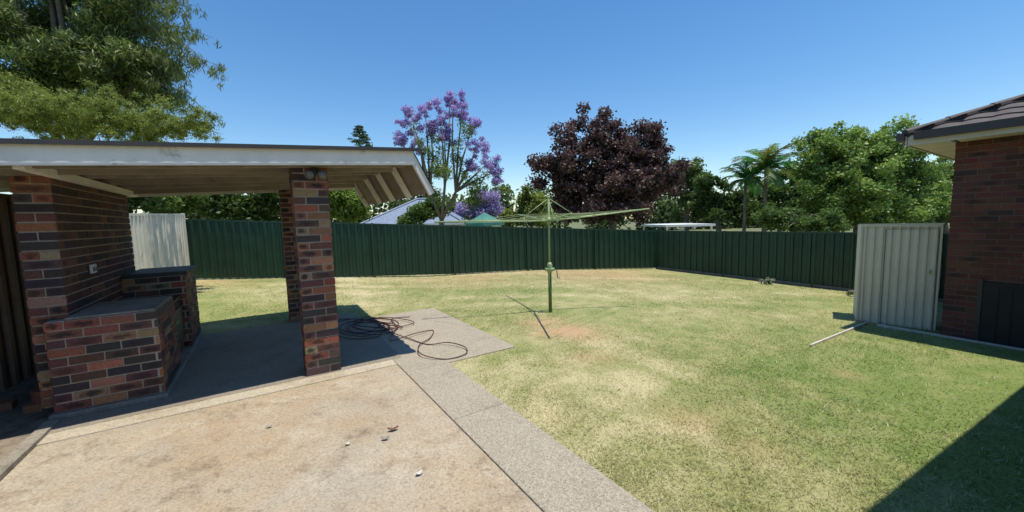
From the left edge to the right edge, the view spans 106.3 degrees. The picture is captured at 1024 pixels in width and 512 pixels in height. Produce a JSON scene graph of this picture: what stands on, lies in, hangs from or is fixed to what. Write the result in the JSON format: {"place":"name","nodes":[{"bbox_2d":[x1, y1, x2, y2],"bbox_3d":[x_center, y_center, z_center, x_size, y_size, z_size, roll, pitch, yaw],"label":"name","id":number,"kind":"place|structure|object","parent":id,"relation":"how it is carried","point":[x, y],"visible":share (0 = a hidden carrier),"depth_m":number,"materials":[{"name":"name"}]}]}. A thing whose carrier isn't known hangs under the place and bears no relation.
{"place":"outdoors","nodes":[
{"label":"outdoors","id":0,"kind":"place"},
{"bbox_2d":[0,373,50,459],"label":"dirt bed","id":1,"kind":"object","parent":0,"point":[17,426],"depth_m":3.28,"materials":[{"name":"brown soil"}]},
{"bbox_2d":[0,398,17,411],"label":"loose brick","id":2,"kind":"object","parent":1,"relation":"on","point":[8,404],"visible":1,"depth_m":3.46,"materials":[{"name":"brick"}]},
{"bbox_2d":[22,402,42,413],"bbox_3d":[-4.202,1.345,3.436,0.200,0.072,0.100,-3,6,-17],"label":"loose brick","id":3,"kind":"object","parent":1,"relation":"on","point":[30,408],"visible":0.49,"depth_m":3.38,"materials":[{"name":"brown brick"}]},
{"bbox_2d":[30,389,41,403],"bbox_3d":[-4.237,1.290,3.450,0.110,0.180,0.076,1,6,21],"label":"loose brick","id":4,"kind":"object","parent":1,"relation":"on","point":[35,396],"visible":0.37,"depth_m":3.41,"materials":[{"name":"red brick"}]},
{"bbox_2d":[36,360,396,445],"bbox_3d":[-2.494,1.369,3.710,2.724,0.100,0.182,-5,6,-33],"label":"patio strip","id":5,"kind":"object","parent":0,"point":[101,427],"visible":0.49,"depth_m":3.47,"materials":[{"name":"concrete"}]},
{"bbox_2d":[0,365,541,511],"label":"patio","id":6,"kind":"structure","parent":0,"point":[299,455],"depth_m":2.62,"materials":[{"name":"concrete"}]},
{"bbox_2d":[0,418,59,480],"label":"kerb","id":7,"kind":"structure","parent":6,"relation":"on","point":[14,458],"depth_m":2.82,"materials":[{"name":"concrete"}]},
{"bbox_2d":[361,198,468,225],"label":"neighbour house","id":8,"kind":"structure","parent":0,"point":[390,216],"depth_m":28.73,"materials":[{"name":"blue tile"}]},
{"bbox_2d":[363,308,514,372],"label":"side slab","id":9,"kind":"structure","parent":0,"point":[475,342],"depth_m":5.22,"materials":[{"name":"concrete"}]},
{"bbox_2d":[338,316,467,359],"bbox_3d":[-1.774,1.123,5.435,1.288,0.042,2.802,-5,6,-34],"label":"garden hose","id":10,"kind":"object","parent":9,"relation":"on","point":[370,320],"visible":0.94,"depth_m":5.72,"materials":[{"name":"rubber"}]},
{"bbox_2d":[406,363,503,421],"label":"path","id":11,"kind":"structure","parent":0,"point":[452,392],"depth_m":3.64,"materials":[{"name":"concrete"}]},
{"bbox_2d":[0,0,1023,219],"label":"sky","id":12,"kind":"structure","parent":0,"point":[727,79],"materials":[{"name":"blue"}]},
{"bbox_2d":[454,403,654,511],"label":"path","id":13,"kind":"structure","parent":0,"point":[542,470],"depth_m":2.49,"materials":[{"name":"concrete"}]},
{"bbox_2d":[195,268,1023,511],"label":"lawn","id":14,"kind":"structure","parent":0,"point":[210,301],"depth_m":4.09,"materials":[{"name":"green plant"}]},
{"bbox_2d":[0,193,37,391],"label":"metal fence","id":15,"kind":"object","parent":14,"relation":"on","point":[17,362],"visible":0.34,"depth_m":4.08,"materials":[{"name":"brown metal"}]},
{"bbox_2d":[0,65,224,142],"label":"tree","id":16,"kind":"object","parent":14,"relation":"on","point":[31,106],"visible":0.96,"depth_m":7.81,"materials":[{"name":"green plant"}]},
{"bbox_2d":[0,0,228,139],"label":"feathery tree","id":17,"kind":"object","parent":14,"relation":"on","point":[103,46],"visible":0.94,"depth_m":10.03,"materials":[{"name":"green plant"}]},
{"bbox_2d":[128,213,189,269],"bbox_3d":[-7.195,0.117,7.592,0.075,2.067,5.609,-4,6,-28],"label":"metal fence","id":18,"kind":"object","parent":14,"relation":"on","point":[159,240],"visible":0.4,"depth_m":8.20,"materials":[{"name":"beige metal"}]},
{"bbox_2d":[47,313,401,434],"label":"shelter slab","id":19,"kind":"structure","parent":14,"relation":"on","point":[221,364],"depth_m":4.51,"materials":[{"name":"concrete"}]},
{"bbox_2d":[43,265,202,420],"bbox_3d":[-4.330,0.771,4.506,0.771,1.052,2.648,-5,6,-33],"label":"brick barbecue","id":20,"kind":"object","parent":19,"relation":"on","point":[138,343],"visible":1,"depth_m":3.54,"materials":[{"name":"brick"}]},
{"bbox_2d":[174,305,184,345],"bbox_3d":[-4.060,0.864,4.684,0.056,0.420,0.778,-5,6,-33],"label":"firebox door","id":21,"kind":"structure","parent":20,"relation":"in","point":[178,312],"depth_m":4.78,"materials":[{"name":"metal"}]},
{"bbox_2d":[0,138,434,415],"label":"barbecue shelter","id":22,"kind":"object","parent":19,"relation":"on","point":[70,210],"visible":0.81,"depth_m":3.90,"materials":[{"name":"brick"}]},
{"bbox_2d":[89,264,97,273],"bbox_3d":[-4.256,0.128,3.908,0.027,0.090,0.140,-5,6,-33],"label":"power outlet","id":23,"kind":"object","parent":22,"relation":"attached to","point":[93,268],"visible":1,"depth_m":3.87,"materials":[{"name":"white plastic"}]},
{"bbox_2d":[304,168,326,179],"bbox_3d":[-1.977,-0.834,3.894,0.192,0.123,0.201,-1,5,0],"label":"flood light","id":24,"kind":"object","parent":22,"relation":"attached to","point":[311,173],"visible":1,"depth_m":3.87,"materials":[{"name":"metal"}]},
{"bbox_2d":[185,219,658,278],"bbox_3d":[-1.761,-0.242,11.664,13.978,2.125,0.075,-3,5,-13],"label":"metal fence","id":25,"kind":"object","parent":14,"relation":"on","point":[234,249],"visible":0.86,"depth_m":11.45,"materials":[{"name":"green metal"}]},
{"bbox_2d":[434,196,649,312],"bbox_3d":[0.645,0.009,6.617,2.580,2.058,2.882,2,7,35],"label":"rotary clothesline","id":26,"kind":"object","parent":14,"relation":"on","point":[549,269],"visible":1,"depth_m":6.59,"materials":[{"name":"metal"}]},
{"bbox_2d":[758,277,775,283],"bbox_3d":[6.864,0.678,10.341,0.435,0.259,0.225,-1,5,10],"label":"weed plant","id":27,"kind":"object","parent":14,"relation":"on","point":[766,281],"visible":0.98,"depth_m":10.32,"materials":[{"name":"green plant"}]},
{"bbox_2d":[656,230,949,301],"bbox_3d":[8.501,0.256,9.113,0.088,1.703,10.920,-6,7,-40],"label":"metal fence","id":28,"kind":"object","parent":14,"relation":"on","point":[822,260],"visible":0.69,"depth_m":10.65,"materials":[{"name":"green metal"}]},
{"bbox_2d":[809,322,866,346],"bbox_3d":[4.869,1.146,5.673,2.280,0.135,0.022,-5,6,-33],"label":"pole","id":29,"kind":"object","parent":14,"relation":"on","point":[834,335],"visible":0.76,"depth_m":5.54,"materials":[{"name":"white metal"}]},
{"bbox_2d":[845,290,853,295],"bbox_3d":[7.796,0.860,8.725,0.378,0.216,0.218,-1,5,0],"label":"weed plant","id":30,"kind":"object","parent":14,"relation":"on","point":[850,292],"visible":0.29,"depth_m":8.74,"materials":[{"name":"green plant"}]},
{"bbox_2d":[853,223,944,330],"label":"garden shed","id":31,"kind":"structure","parent":14,"relation":"on","point":[897,272],"depth_m":6.17,"materials":[{"name":"metal"}]},
{"bbox_2d":[881,229,938,327],"bbox_3d":[6.292,0.350,6.090,0.571,1.542,0.040,3,7,39],"label":"door","id":32,"kind":"structure","parent":31,"relation":"in","point":[910,254],"depth_m":6.09,"materials":[{"name":"metal"}]},
{"bbox_2d":[877,324,1023,350],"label":"garden edging","id":33,"kind":"object","parent":14,"relation":"on","point":[939,335],"visible":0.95,"depth_m":5.56,"materials":[{"name":"grey concrete"}]},
{"bbox_2d":[896,94,1023,348],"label":"brick house","id":34,"kind":"structure","parent":14,"relation":"on","point":[982,147],"depth_m":5.26,"materials":[{"name":"brick"}]},
{"bbox_2d":[978,282,1023,348],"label":"access door","id":35,"kind":"structure","parent":34,"relation":"in","point":[1002,304],"depth_m":5.19,"materials":[{"name":"black metal"}]},
{"bbox_2d":[497,218,949,231],"bbox_3d":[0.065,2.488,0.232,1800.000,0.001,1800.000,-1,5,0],"label":"ground","id":36,"kind":"structure","parent":0,"point":[579,225],"depth_m":78.48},
{"bbox_2d":[126,195,213,213],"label":"side tree","id":37,"kind":"object","parent":36,"relation":"on","point":[172,204],"visible":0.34,"depth_m":12.56,"materials":[{"name":"green plant"}]},
{"bbox_2d":[191,192,280,220],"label":"hedge tree","id":38,"kind":"object","parent":36,"relation":"on","point":[258,206],"visible":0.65,"depth_m":14.29,"materials":[{"name":"green plant"}]},
{"bbox_2d":[328,188,373,222],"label":"tree","id":39,"kind":"object","parent":36,"relation":"on","point":[347,206],"visible":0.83,"depth_m":15.54,"materials":[{"name":"green plant"}]},
{"bbox_2d":[347,125,372,220],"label":"pine tree","id":40,"kind":"object","parent":36,"relation":"on","point":[358,129],"visible":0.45,"depth_m":40.59,"materials":[{"name":"green plant"}]},
{"bbox_2d":[396,193,450,224],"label":"garden tree","id":41,"kind":"object","parent":36,"relation":"on","point":[418,213],"visible":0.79,"depth_m":21.46,"materials":[{"name":"green plant"}]},
{"bbox_2d":[392,88,509,224],"bbox_3d":[-3.394,-3.876,19.974,4.821,9.380,5.096,-6,7,-39],"label":"jacaranda tree","id":42,"kind":"object","parent":36,"relation":"on","point":[453,104],"visible":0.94,"depth_m":19.46,"materials":[{"name":"purple plant"}]},
{"bbox_2d":[454,189,504,220],"bbox_3d":[-2.955,-3.192,34.273,5.240,5.537,3.322,0,5,12],"label":"jacaranda","id":43,"kind":"object","parent":36,"relation":"on","point":[492,206],"visible":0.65,"depth_m":33.24,"materials":[{"name":"purple plant"}]},
{"bbox_2d":[466,212,503,225],"bbox_3d":[-1.315,-0.691,19.015,1.755,2.910,1.755,1,6,22],"label":"garden umbrella","id":44,"kind":"object","parent":36,"relation":"on","point":[484,216],"visible":0.73,"depth_m":18.34,"materials":[{"name":"teal fabric"}]},
{"bbox_2d":[498,184,557,227],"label":"garden tree","id":45,"kind":"object","parent":36,"relation":"on","point":[527,201],"visible":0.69,"depth_m":23.55,"materials":[{"name":"green plant"}]},
{"bbox_2d":[142,181,949,229],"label":"woodland","id":46,"kind":"object","parent":36,"relation":"on","point":[664,207],"visible":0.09,"depth_m":68.52,"materials":[{"name":"green plant"}]},
{"bbox_2d":[523,101,693,228],"bbox_3d":[4.591,-3.314,18.755,7.440,8.273,5.240,-4,6,-29],"label":"plum tree","id":47,"kind":"object","parent":36,"relation":"on","point":[624,171],"visible":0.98,"depth_m":17.80,"materials":[{"name":"purple plant"}]},
{"bbox_2d":[641,223,715,230],"bbox_3d":[9.768,-0.908,23.039,2.728,2.020,4.000,-1,5,0],"label":"carport","id":48,"kind":"object","parent":36,"relation":"on","point":[681,225],"visible":0.46,"depth_m":21.11,"materials":[{"name":"white metal"}]},
{"bbox_2d":[664,156,720,230],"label":"leafy tree","id":49,"kind":"object","parent":36,"relation":"on","point":[687,198],"visible":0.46,"depth_m":29.30,"materials":[{"name":"green plant"}]},
{"bbox_2d":[686,169,776,230],"bbox_3d":[15.329,-3.128,26.830,5.621,5.846,3.777,-1,5,0],"label":"dark tree","id":50,"kind":"object","parent":36,"relation":"on","point":[730,205],"visible":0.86,"depth_m":26.47,"materials":[{"name":"green plant"}]},
{"bbox_2d":[718,156,775,230],"bbox_3d":[14.430,-3.068,23.880,3.129,5.922,3.535,-1,5,0],"label":"palm tree","id":51,"kind":"object","parent":36,"relation":"on","point":[750,179],"visible":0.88,"depth_m":23.65,"materials":[{"name":"green plant"}]},
{"bbox_2d":[725,142,805,230],"bbox_3d":[15.554,-3.392,23.253,4.480,6.626,4.705,-1,5,0],"label":"palm tree","id":52,"kind":"object","parent":36,"relation":"on","point":[770,156],"visible":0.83,"depth_m":22.73,"materials":[{"name":"green plant"}]},
{"bbox_2d":[723,166,816,231],"bbox_3d":[21.698,-4.143,31.852,8.828,6.604,4.993,-1,5,0],"label":"backdrop tree","id":53,"kind":"object","parent":36,"relation":"on","point":[778,194],"visible":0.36,"depth_m":30.55,"materials":[{"name":"green plant"}]},
{"bbox_2d":[750,205,853,231],"bbox_3d":[12.082,-0.660,16.250,4.126,3.068,1.936,-1,5,0],"label":"hedge","id":54,"kind":"object","parent":36,"relation":"on","point":[794,219],"visible":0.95,"depth_m":15.64,"materials":[{"name":"green plant"}]},
{"bbox_2d":[782,113,952,231],"bbox_3d":[20.040,-3.761,21.570,8.319,7.842,6.498,1,6,26],"label":"broadleaf tree","id":55,"kind":"object","parent":36,"relation":"on","point":[880,176],"visible":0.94,"depth_m":20.71,"materials":[{"name":"green plant"}]},
{"bbox_2d":[899,155,954,232],"bbox_3d":[30.341,-3.930,26.438,6.137,6.740,3.642,-1,5,0],"label":"backdrop tree","id":56,"kind":"object","parent":36,"relation":"on","point":[944,215],"visible":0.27,"depth_m":26.20,"materials":[{"name":"green plant"}]}
]}

